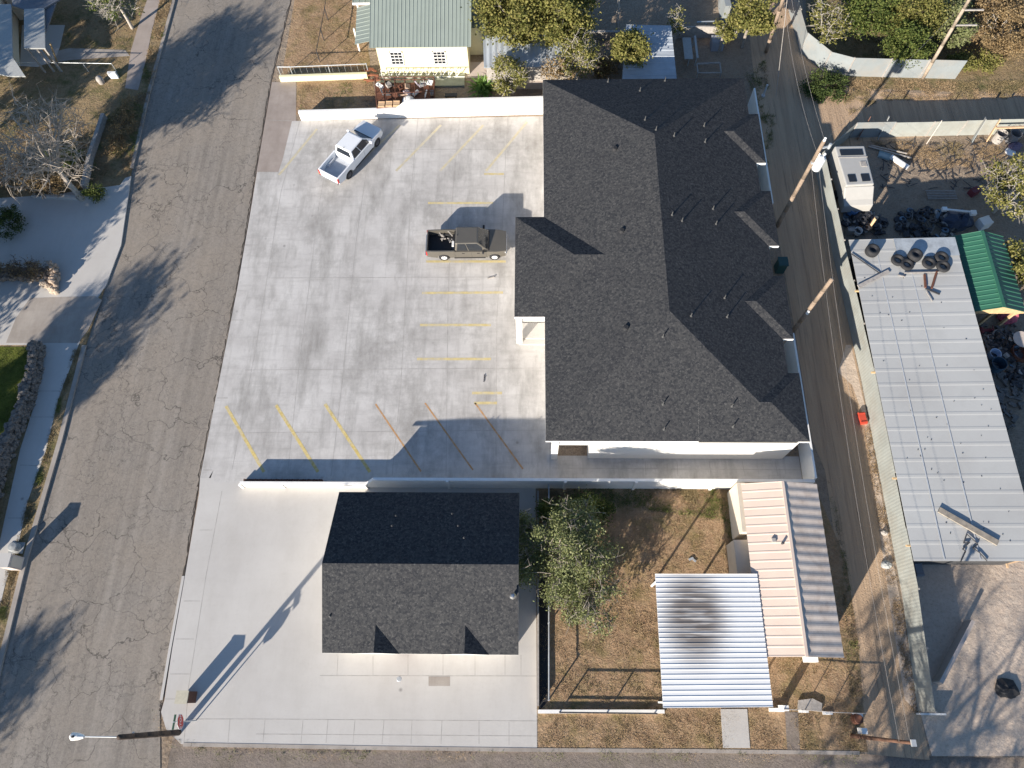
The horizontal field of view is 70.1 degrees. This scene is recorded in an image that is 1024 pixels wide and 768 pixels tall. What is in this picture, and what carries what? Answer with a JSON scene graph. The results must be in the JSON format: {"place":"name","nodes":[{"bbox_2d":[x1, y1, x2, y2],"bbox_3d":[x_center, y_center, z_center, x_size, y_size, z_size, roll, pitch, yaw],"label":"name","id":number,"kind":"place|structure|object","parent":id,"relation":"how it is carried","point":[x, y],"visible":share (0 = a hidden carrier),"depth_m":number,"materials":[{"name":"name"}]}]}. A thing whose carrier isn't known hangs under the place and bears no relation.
{"place":"outdoors","nodes":[
{"label":"outdoors","id":0,"kind":"place"},
{"bbox_2d":[0,347,27,433],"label":"green lawn","id":1,"kind":"structure","parent":0,"point":[13,362],"depth_m":51.17,"materials":[{"name":"plant"}]},
{"bbox_2d":[0,341,79,604],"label":"sidewalk","id":2,"kind":"structure","parent":0,"point":[57,358],"depth_m":49.23,"materials":[{"name":"concrete"}]},
{"bbox_2d":[0,176,131,344],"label":"driveway","id":3,"kind":"structure","parent":0,"point":[78,243],"depth_m":55.48,"materials":[{"name":"concrete"}]},
{"bbox_2d":[0,204,28,241],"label":"green shrub","id":4,"kind":"object","parent":3,"relation":"on","point":[10,214],"visible":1,"depth_m":55.43,"materials":[{"name":"green plant"}]},
{"bbox_2d":[0,254,55,282],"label":"dry shrub","id":5,"kind":"object","parent":3,"relation":"on","point":[31,269],"visible":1,"depth_m":53.58,"materials":[{"name":"brown plant"}]},
{"bbox_2d":[0,0,171,648],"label":"block","id":6,"kind":"structure","parent":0,"point":[80,83],"depth_m":61.29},
{"bbox_2d":[0,553,24,570],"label":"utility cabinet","id":7,"kind":"object","parent":6,"relation":"on","point":[9,561],"visible":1,"depth_m":44.94,"materials":[{"name":"metal"}]},
{"bbox_2d":[0,340,45,497],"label":"rubble wall","id":8,"kind":"structure","parent":6,"relation":"on","point":[24,405],"depth_m":49.33,"materials":[{"name":"stone"}]},
{"bbox_2d":[0,0,62,76],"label":"grey roofed house","id":9,"kind":"structure","parent":6,"relation":"on","point":[36,16],"depth_m":61.01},
{"bbox_2d":[0,348,80,622],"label":"verge grass","id":10,"kind":"structure","parent":6,"relation":"on","point":[40,476],"depth_m":48.00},
{"bbox_2d":[16,171,68,198],"bbox_3d":[-36.517,-15.698,56.841,4.254,1.866,2.622,0,67,1],"label":"dry shrub","id":11,"kind":"object","parent":6,"relation":"on","point":[55,179],"visible":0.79,"depth_m":56.55,"materials":[{"name":"brown plant"}]},
{"bbox_2d":[20,25,64,66],"bbox_3d":[-41.459,-29.559,63.755,4.128,0.001,5.020,0,67,1],"label":"porch pad","id":12,"kind":"object","parent":6,"relation":"on","point":[54,34],"visible":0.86,"depth_m":63.60,"materials":[{"name":"concrete"}]},
{"bbox_2d":[0,81,96,202],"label":"leafless tree","id":13,"kind":"object","parent":6,"relation":"on","point":[53,164],"visible":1,"depth_m":53.59,"materials":[{"name":"grey plant"}]},
{"bbox_2d":[6,296,101,342],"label":"entry walk","id":14,"kind":"structure","parent":6,"relation":"on","point":[57,320],"depth_m":52.87,"materials":[{"name":"concrete"}]},
{"bbox_2d":[46,48,129,63],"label":"porch walk","id":15,"kind":"structure","parent":6,"relation":"on","point":[71,54],"depth_m":63.21,"materials":[{"name":"concrete"}]},
{"bbox_2d":[80,113,107,189],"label":"garden wall","id":16,"kind":"structure","parent":6,"relation":"on","point":[96,137],"depth_m":58.54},
{"bbox_2d":[85,0,144,29],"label":"leafless tree","id":17,"kind":"object","parent":6,"relation":"on","point":[113,11],"visible":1,"depth_m":60.85,"materials":[{"name":"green plant"}]},
{"bbox_2d":[101,93,137,158],"bbox_3d":[-31.726,-21.136,59.347,2.653,1.503,6.436,0,67,1],"label":"dry shrub","id":18,"kind":"object","parent":6,"relation":"on","point":[123,109],"visible":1,"depth_m":59.19,"materials":[{"name":"brown plant"}]},
{"bbox_2d":[89,0,171,184],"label":"verge grass","id":19,"kind":"structure","parent":6,"relation":"on","point":[141,99],"depth_m":60.27,"materials":[{"name":"plant"}]},
{"bbox_2d":[125,0,159,89],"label":"walk","id":20,"kind":"structure","parent":6,"relation":"on","point":[139,51],"depth_m":63.45,"materials":[{"name":"concrete"}]},
{"bbox_2d":[130,0,175,168],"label":"kerb","id":21,"kind":"structure","parent":6,"relation":"on","point":[132,165],"depth_m":61.62,"materials":[{"name":"concrete"}]},
{"bbox_2d":[0,0,290,767],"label":"street","id":22,"kind":"structure","parent":0,"point":[88,644],"depth_m":49.67,"materials":[{"name":"asphalt"}]},
{"bbox_2d":[0,345,86,675],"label":"kerb","id":23,"kind":"structure","parent":22,"relation":"on","point":[9,625],"depth_m":47.32,"materials":[{"name":"concrete"}]},
{"bbox_2d":[160,576,184,699],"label":"kerb","id":24,"kind":"structure","parent":22,"relation":"on","point":[171,642],"depth_m":43.92,"materials":[{"name":"concrete"}]},
{"bbox_2d":[159,0,290,710],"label":"gutter crack","id":25,"kind":"object","parent":22,"relation":"on","point":[229,320],"visible":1,"depth_m":52.65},
{"bbox_2d":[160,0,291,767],"bbox_3d":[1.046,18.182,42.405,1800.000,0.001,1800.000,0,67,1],"label":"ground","id":26,"kind":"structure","parent":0,"point":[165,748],"depth_m":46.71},
{"bbox_2d":[199,120,284,488],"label":"sidewalk","id":27,"kind":"structure","parent":0,"point":[264,184],"depth_m":52.71,"materials":[{"name":"concrete"}]},
{"bbox_2d":[257,82,295,171],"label":"brown sidewalk","id":28,"kind":"structure","parent":0,"point":[282,102],"depth_m":59.61,"materials":[{"name":"concrete"}]},
{"bbox_2d":[322,492,519,654],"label":"dark roofed house","id":29,"kind":"structure","parent":0,"point":[420,572],"depth_m":41.24,"materials":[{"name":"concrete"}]},
{"bbox_2d":[162,0,1023,757],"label":"block","id":30,"kind":"structure","parent":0,"point":[1016,436],"depth_m":48.26,"materials":[{"name":"concrete"}]},
{"bbox_2d":[282,0,369,79],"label":"fenced yard","id":31,"kind":"structure","parent":30,"relation":"on","point":[296,47],"depth_m":63.19,"materials":[{"name":"soil"}]},
{"bbox_2d":[296,80,375,114],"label":"strip yard","id":32,"kind":"structure","parent":30,"relation":"on","point":[352,99],"depth_m":60.72,"materials":[{"name":"soil"}]},
{"bbox_2d":[161,478,536,747],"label":"corner lot","id":33,"kind":"structure","parent":30,"relation":"on","point":[251,662],"depth_m":43.19,"materials":[{"name":"concrete"}]},
{"bbox_2d":[69,729,180,740],"bbox_3d":[-20.423,18.654,38.885,2.701,6.772,0.418,0,67,1],"label":"street lamp","id":34,"kind":"object","parent":33,"relation":"on","point":[73,736],"visible":1,"depth_m":37.40,"materials":[{"name":"metal"}]},
{"bbox_2d":[152,709,859,765],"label":"kerb weeds","id":35,"kind":"object","parent":33,"relation":"on","point":[471,752],"visible":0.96,"depth_m":41.17,"materials":[{"name":"plant"}]},
{"bbox_2d":[238,477,814,489],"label":"boundary wall","id":36,"kind":"structure","parent":33,"relation":"on","point":[563,483],"depth_m":46.13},
{"bbox_2d":[298,96,542,120],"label":"boundary wall","id":37,"kind":"structure","parent":30,"relation":"on","point":[458,107],"depth_m":58.85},
{"bbox_2d":[209,116,801,481],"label":"parking lot","id":38,"kind":"structure","parent":30,"relation":"on","point":[375,341],"depth_m":51.88,"materials":[{"name":"concrete"}]},
{"bbox_2d":[318,120,382,184],"bbox_3d":[-12.627,-18.277,57.160,2.440,1.942,6.010,29,71,13],"label":"pickup truck","id":39,"kind":"object","parent":38,"relation":"on","point":[354,147],"visible":1,"depth_m":56.77,"materials":[{"name":"white paint"}]},
{"bbox_2d":[425,225,506,260],"bbox_3d":[-3.370,-10.408,53.557,6.010,1.942,2.440,0,67,1],"label":"pickup truck","id":40,"kind":"object","parent":38,"relation":"on","point":[474,242],"visible":1,"depth_m":53.28,"materials":[{"name":"brown metal"}]},
{"bbox_2d":[514,77,809,459],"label":"commercial building","id":41,"kind":"structure","parent":38,"relation":"on","point":[650,290],"depth_m":47.19,"materials":[{"name":"concrete"}]},
{"bbox_2d":[297,0,755,98],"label":"yard","id":42,"kind":"structure","parent":30,"relation":"on","point":[733,57],"depth_m":62.04,"materials":[{"name":"soil"}]},
{"bbox_2d":[279,72,367,81],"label":"garden wall","id":43,"kind":"structure","parent":42,"relation":"on","point":[322,77],"depth_m":61.05,"materials":[{"name":"beige"}]},
{"bbox_2d":[374,76,434,107],"bbox_3d":[-8.798,-23.590,59.839,5.145,1.008,3.447,0,67,1],"label":"scrap trailer","id":44,"kind":"object","parent":42,"relation":"on","point":[414,86],"visible":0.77,"depth_m":60.05,"materials":[{"name":"brown metal"}]},
{"bbox_2d":[352,0,484,86],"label":"house","id":45,"kind":"structure","parent":42,"relation":"on","point":[439,41],"depth_m":58.77,"materials":[{"name":"beige"}]},
{"bbox_2d":[465,74,496,97],"bbox_3d":[-2.571,-24.356,59.952,2.881,1.156,2.952,37,73,16],"label":"spiky plant","id":46,"kind":"object","parent":42,"relation":"on","point":[483,87],"visible":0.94,"depth_m":60.03,"materials":[{"name":"green plant"}]},
{"bbox_2d":[460,0,554,51],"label":"yellowing tree","id":47,"kind":"object","parent":42,"relation":"on","point":[512,16],"visible":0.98,"depth_m":57.79,"materials":[{"name":"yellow plant"}]},
{"bbox_2d":[486,44,534,96],"bbox_3d":[-0.133,-24.650,58.045,3.894,4.982,3.978,0,67,1],"label":"yellowing tree","id":48,"kind":"object","parent":42,"relation":"on","point":[506,64],"visible":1,"depth_m":57.38,"materials":[{"name":"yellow plant"}]},
{"bbox_2d":[483,34,563,87],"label":"tin shed","id":49,"kind":"structure","parent":42,"relation":"on","point":[534,55],"depth_m":58.98,"materials":[{"name":"metal"}]},
{"bbox_2d":[529,55,583,79],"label":"yellowing tree","id":50,"kind":"object","parent":42,"relation":"on","point":[555,74],"visible":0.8,"depth_m":58.14,"materials":[{"name":"plant"}]},
{"bbox_2d":[524,0,601,52],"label":"yellowing tree","id":51,"kind":"object","parent":42,"relation":"on","point":[572,20],"visible":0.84,"depth_m":57.38,"materials":[{"name":"yellow plant"}]},
{"bbox_2d":[550,28,608,79],"bbox_3d":[5.818,-25.688,58.014,4.741,5.596,4.773,38,73,16],"label":"yellowing tree","id":52,"kind":"object","parent":42,"relation":"on","point":[582,54],"visible":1,"depth_m":57.16,"materials":[{"name":"yellow plant"}]},
{"bbox_2d":[586,51,620,78],"bbox_3d":[7.489,-26.235,60.114,3.144,2.097,3.013,0,67,1],"label":"brown shrub","id":53,"kind":"object","parent":42,"relation":"on","point":[609,69],"visible":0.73,"depth_m":59.84,"materials":[{"name":"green plant"}]},
{"bbox_2d":[607,24,653,68],"bbox_3d":[9.468,-26.430,58.694,3.761,4.744,3.832,0,67,1],"label":"yellowing tree","id":54,"kind":"object","parent":42,"relation":"on","point":[635,50],"visible":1,"depth_m":57.31,"materials":[{"name":"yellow plant"}]},
{"bbox_2d":[622,25,676,78],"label":"blue grey shed","id":55,"kind":"structure","parent":42,"relation":"on","point":[660,64],"depth_m":58.29,"materials":[{"name":"metal"}]},
{"bbox_2d":[672,26,736,38],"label":"yard wall","id":56,"kind":"structure","parent":42,"relation":"on","point":[701,31],"depth_m":61.83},
{"bbox_2d":[713,13,738,51],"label":"yellowing tree","id":57,"kind":"object","parent":42,"relation":"on","point":[726,32],"visible":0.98,"depth_m":59.55,"materials":[{"name":"yellow plant"}]},
{"bbox_2d":[729,0,782,47],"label":"yellowing tree","id":58,"kind":"object","parent":42,"relation":"on","point":[762,19],"visible":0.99,"depth_m":58.17,"materials":[{"name":"yellow plant"}]},
{"bbox_2d":[538,488,863,713],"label":"dry yard","id":59,"kind":"structure","parent":30,"relation":"on","point":[644,664],"depth_m":43.60,"materials":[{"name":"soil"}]},
{"bbox_2d":[539,577,547,708],"bbox_3d":[1.901,15.259,43.470,0.672,0.001,7.488,0,67,1],"label":"black strip","id":60,"kind":"object","parent":59,"relation":"on","point":[543,637],"visible":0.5,"depth_m":43.30,"materials":[{"name":"rubber"}]},
{"bbox_2d":[519,487,628,618],"bbox_3d":[3.056,9.731,43.033,7.245,5.368,7.090,38,73,16],"label":"olive green tree","id":61,"kind":"object","parent":59,"relation":"on","point":[579,554],"visible":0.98,"depth_m":42.11,"materials":[{"name":"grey plant"}]},
{"bbox_2d":[533,484,618,534],"bbox_3d":[4.030,7.842,45.359,5.446,2.790,3.710,0,67,1],"label":"green shrub","id":62,"kind":"object","parent":59,"relation":"on","point":[544,507],"visible":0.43,"depth_m":45.10,"materials":[{"name":"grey plant"}]},
{"bbox_2d":[554,563,627,640],"bbox_3d":[4.416,12.640,42.493,4.417,3.978,4.684,28,70,13],"label":"olive green tree","id":63,"kind":"object","parent":59,"relation":"on","point":[586,611],"visible":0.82,"depth_m":41.95,"materials":[{"name":"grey plant"}]},
{"bbox_2d":[545,488,732,540],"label":"green grass","id":64,"kind":"structure","parent":59,"relation":"on","point":[647,497],"depth_m":46.61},
{"bbox_2d":[651,574,772,707],"bbox_3d":[11.165,14.727,41.925,5.921,2.844,7.125,0,67,1],"label":"carport","id":65,"kind":"object","parent":59,"relation":"on","point":[712,648],"visible":1,"depth_m":40.62,"materials":[{"name":"metal"}]},
{"bbox_2d":[726,481,843,662],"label":"blush roofed house","id":66,"kind":"structure","parent":59,"relation":"on","point":[777,545],"depth_m":42.18,"materials":[{"name":"metal"}]},
{"bbox_2d":[538,712,867,751],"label":"front verge","id":67,"kind":"structure","parent":30,"relation":"on","point":[583,737],"depth_m":41.37,"materials":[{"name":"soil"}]},
{"bbox_2d":[785,712,799,749],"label":"old path","id":68,"kind":"structure","parent":67,"relation":"on","point":[792,736],"depth_m":41.25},
{"bbox_2d":[850,728,916,746],"bbox_3d":[19.191,18.250,37.842,0.481,7.210,0.586,0,67,1],"label":"utility pole","id":69,"kind":"object","parent":67,"relation":"on","point":[912,742],"visible":1,"depth_m":37.97,"materials":[{"name":"wood"}]},
{"bbox_2d":[748,88,772,203],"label":"alley wall","id":70,"kind":"structure","parent":30,"relation":"on","point":[763,173],"depth_m":55.69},
{"bbox_2d":[784,333,816,478],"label":"alley wall","id":71,"kind":"structure","parent":30,"relation":"on","point":[807,462],"depth_m":47.08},
{"bbox_2d":[797,64,854,104],"bbox_3d":[25.425,-24.226,59.075,4.498,1.814,3.373,0,67,1],"label":"thicket tree","id":72,"kind":"object","parent":30,"relation":"on","point":[825,81],"visible":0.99,"depth_m":58.97,"materials":[{"name":"green plant"}]},
{"bbox_2d":[749,0,1023,759],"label":"alley","id":73,"kind":"structure","parent":30,"relation":"on","point":[790,150],"depth_m":51.71,"materials":[{"name":"asphalt"}]},
{"bbox_2d":[776,137,831,227],"bbox_3d":[20.067,-13.553,50.243,0.997,9.443,0.674,0,67,1],"label":"utility pole","id":74,"kind":"object","parent":73,"relation":"on","point":[815,161],"visible":0.98,"depth_m":48.25,"materials":[{"name":"wood"}]},
{"bbox_2d":[827,481,865,708],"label":"alley weeds","id":75,"kind":"object","parent":73,"relation":"on","point":[857,682],"visible":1,"depth_m":43.31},
{"bbox_2d":[838,345,920,712],"bbox_3d":[22.864,8.041,46.053,1.400,0.001,23.385,0,67,1],"label":"sand strip","id":76,"kind":"object","parent":73,"relation":"on","point":[850,372],"visible":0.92,"depth_m":45.04,"materials":[{"name":"sand"}]},
{"bbox_2d":[816,151,937,712],"bbox_3d":[23.529,0.534,48.156,0.561,2.018,38.545,0,67,1],"label":"sheet metal fence","id":77,"kind":"object","parent":76,"relation":"on","point":[914,621],"visible":0.97,"depth_m":46.33,"materials":[{"name":"metal"}]},
{"bbox_2d":[865,414,917,713],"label":"alley weeds","id":78,"kind":"object","parent":76,"relation":"on","point":[894,607],"visible":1,"depth_m":43.78,"materials":[{"name":"plant"}]},
{"bbox_2d":[806,0,1023,93],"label":"yard","id":79,"kind":"structure","parent":30,"relation":"on","point":[1003,72],"depth_m":60.62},
{"bbox_2d":[806,0,853,47],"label":"tree","id":80,"kind":"object","parent":79,"relation":"on","point":[835,31],"visible":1,"depth_m":58.61,"materials":[{"name":"green plant"}]},
{"bbox_2d":[837,0,910,39],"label":"tree","id":81,"kind":"object","parent":79,"relation":"on","point":[859,15],"visible":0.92,"depth_m":58.77,"materials":[{"name":"green plant"}]},
{"bbox_2d":[786,0,966,78],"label":"sheet metal fence","id":82,"kind":"object","parent":79,"relation":"on","point":[815,51],"visible":0.98,"depth_m":59.60,"materials":[{"name":"metal"}]},
{"bbox_2d":[877,19,937,68],"bbox_3d":[31.715,-27.049,58.794,4.548,4.038,4.116,40,73,16],"label":"tree","id":83,"kind":"object","parent":79,"relation":"on","point":[910,47],"visible":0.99,"depth_m":58.06,"materials":[{"name":"green plant"}]},
{"bbox_2d":[808,0,1023,70],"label":"thicket weeds","id":84,"kind":"object","parent":79,"relation":"on","point":[928,52],"visible":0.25,"depth_m":61.39,"materials":[{"name":"plant"}]},
{"bbox_2d":[880,0,955,44],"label":"tree","id":85,"kind":"object","parent":79,"relation":"on","point":[928,12],"visible":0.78,"depth_m":58.65,"materials":[{"name":"green plant"}]},
{"bbox_2d":[843,78,1023,113],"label":"yard weeds","id":86,"kind":"object","parent":79,"relation":"on","point":[875,81],"visible":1,"depth_m":59.42,"materials":[{"name":"plant"}]},
{"bbox_2d":[921,0,983,78],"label":"utility pole","id":87,"kind":"object","parent":79,"relation":"on","point":[934,58],"visible":1,"depth_m":55.34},
{"bbox_2d":[929,0,982,51],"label":"tree","id":88,"kind":"object","parent":79,"relation":"on","point":[962,36],"visible":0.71,"depth_m":58.85,"materials":[{"name":"green plant"}]},
{"bbox_2d":[946,46,1005,75],"bbox_3d":[37.967,-26.340,59.637,5.038,1.790,2.558,0,67,1],"label":"thicket tree","id":89,"kind":"object","parent":79,"relation":"on","point":[985,63],"visible":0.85,"depth_m":59.51,"materials":[{"name":"green plant"}]},
{"bbox_2d":[959,0,1023,62],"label":"tree","id":90,"kind":"object","parent":79,"relation":"on","point":[1008,13],"visible":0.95,"depth_m":59.30,"materials":[{"name":"brown plant"}]},
{"bbox_2d":[843,134,1023,303],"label":"yard","id":91,"kind":"structure","parent":30,"relation":"on","point":[889,203],"depth_m":55.73,"materials":[{"name":"soil"}]},
{"bbox_2d":[827,146,873,211],"bbox_3d":[25.384,-15.233,54.777,2.508,2.190,4.865,0,67,1],"label":"parked van","id":92,"kind":"object","parent":91,"relation":"on","point":[849,170],"visible":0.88,"depth_m":53.96,"materials":[{"name":"white metal"}]},
{"bbox_2d":[840,209,888,237],"bbox_3d":[26.319,-12.081,54.268,3.604,0.878,2.739,0,67,1],"label":"scrap heap","id":93,"kind":"object","parent":91,"relation":"on","point":[858,217],"visible":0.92,"depth_m":54.11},
{"bbox_2d":[822,119,1023,156],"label":"sheet metal fence","id":94,"kind":"object","parent":91,"relation":"on","point":[925,129],"visible":0.82,"depth_m":56.83,"materials":[{"name":"metal"}]},
{"bbox_2d":[894,206,956,237],"bbox_3d":[30.832,-11.862,54.066,4.828,0.853,3.517,0,67,1],"label":"scrap heap","id":95,"kind":"object","parent":91,"relation":"on","point":[939,216],"visible":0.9,"depth_m":54.05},
{"bbox_2d":[872,140,1007,170],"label":"yard weeds","id":96,"kind":"object","parent":91,"relation":"on","point":[955,149],"visible":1,"depth_m":56.89,"materials":[{"name":"plant"}]},
{"bbox_2d":[878,136,1005,189],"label":"stick litter","id":97,"kind":"object","parent":91,"relation":"on","point":[972,143],"visible":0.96,"depth_m":56.48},
{"bbox_2d":[942,208,973,231],"bbox_3d":[33.107,-12.221,53.989,2.066,0.914,1.977,-36,71,-13],"label":"blue tarp","id":98,"kind":"object","parent":91,"relation":"on","point":[960,221],"visible":0.94,"depth_m":53.75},
{"bbox_2d":[950,230,1023,325],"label":"green roof shelter","id":99,"kind":"object","parent":91,"relation":"on","point":[991,281],"visible":0.78,"depth_m":49.32,"materials":[{"name":"metal"}]},
{"bbox_2d":[978,153,1023,222],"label":"yellow tree","id":100,"kind":"object","parent":91,"relation":"on","point":[1004,179],"visible":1,"depth_m":52.27,"materials":[{"name":"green plant"}]},
{"bbox_2d":[1003,236,1023,289],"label":"yellow tree","id":101,"kind":"object","parent":91,"relation":"on","point":[1018,266],"visible":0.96,"depth_m":50.36,"materials":[{"name":"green plant"}]},
{"bbox_2d":[849,237,1023,564],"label":"long metal shed","id":102,"kind":"structure","parent":30,"relation":"on","point":[950,445],"depth_m":45.44,"materials":[{"name":"metal"}]},
{"bbox_2d":[938,507,998,545],"bbox_3d":[26.520,8.271,42.456,3.482,0.201,0.340,33,71,14],"label":"plank","id":103,"kind":"object","parent":102,"relation":"on","point":[968,526],"visible":1,"depth_m":42.40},
{"bbox_2d":[898,561,1023,755],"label":"yard","id":104,"kind":"structure","parent":30,"relation":"on","point":[981,717],"depth_m":42.62,"materials":[{"name":"concrete"}]},
{"bbox_2d":[932,620,974,683],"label":"yard wall","id":105,"kind":"structure","parent":104,"relation":"on","point":[953,652],"depth_m":42.17,"materials":[{"name":"concrete"}]},
{"bbox_2d":[979,323,1023,429],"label":"scrap litter","id":106,"kind":"object","parent":30,"relation":"on","point":[1002,393],"visible":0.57,"depth_m":49.05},
{"bbox_2d":[985,327,1019,350],"bbox_3d":[33.920,-3.055,50.215,2.576,0.798,2.128,0,67,1],"label":"scrap heap","id":107,"kind":"object","parent":30,"relation":"on","point":[996,335],"visible":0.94,"depth_m":50.19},
{"bbox_2d":[167,737,1023,767],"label":"side street","id":108,"kind":"structure","parent":0,"point":[180,756],"depth_m":41.09,"materials":[{"name":"asphalt"}]},
{"bbox_2d":[183,743,859,754],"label":"kerb","id":109,"kind":"structure","parent":108,"relation":"on","point":[519,749],"depth_m":41.18,"materials":[{"name":"concrete"}]},
{"bbox_2d":[721,709,749,747],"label":"yard path","id":110,"kind":"structure","parent":0,"point":[738,733],"depth_m":41.35,"materials":[{"name":"concrete"}]},
{"bbox_2d":[995,678,1019,698],"bbox_3d":[28.340,17.399,41.729,1.380,0.322,1.119,0,67,1],"label":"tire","id":111,"kind":"object","parent":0,"point":[1006,688],"visible":1,"depth_m":41.68,"materials":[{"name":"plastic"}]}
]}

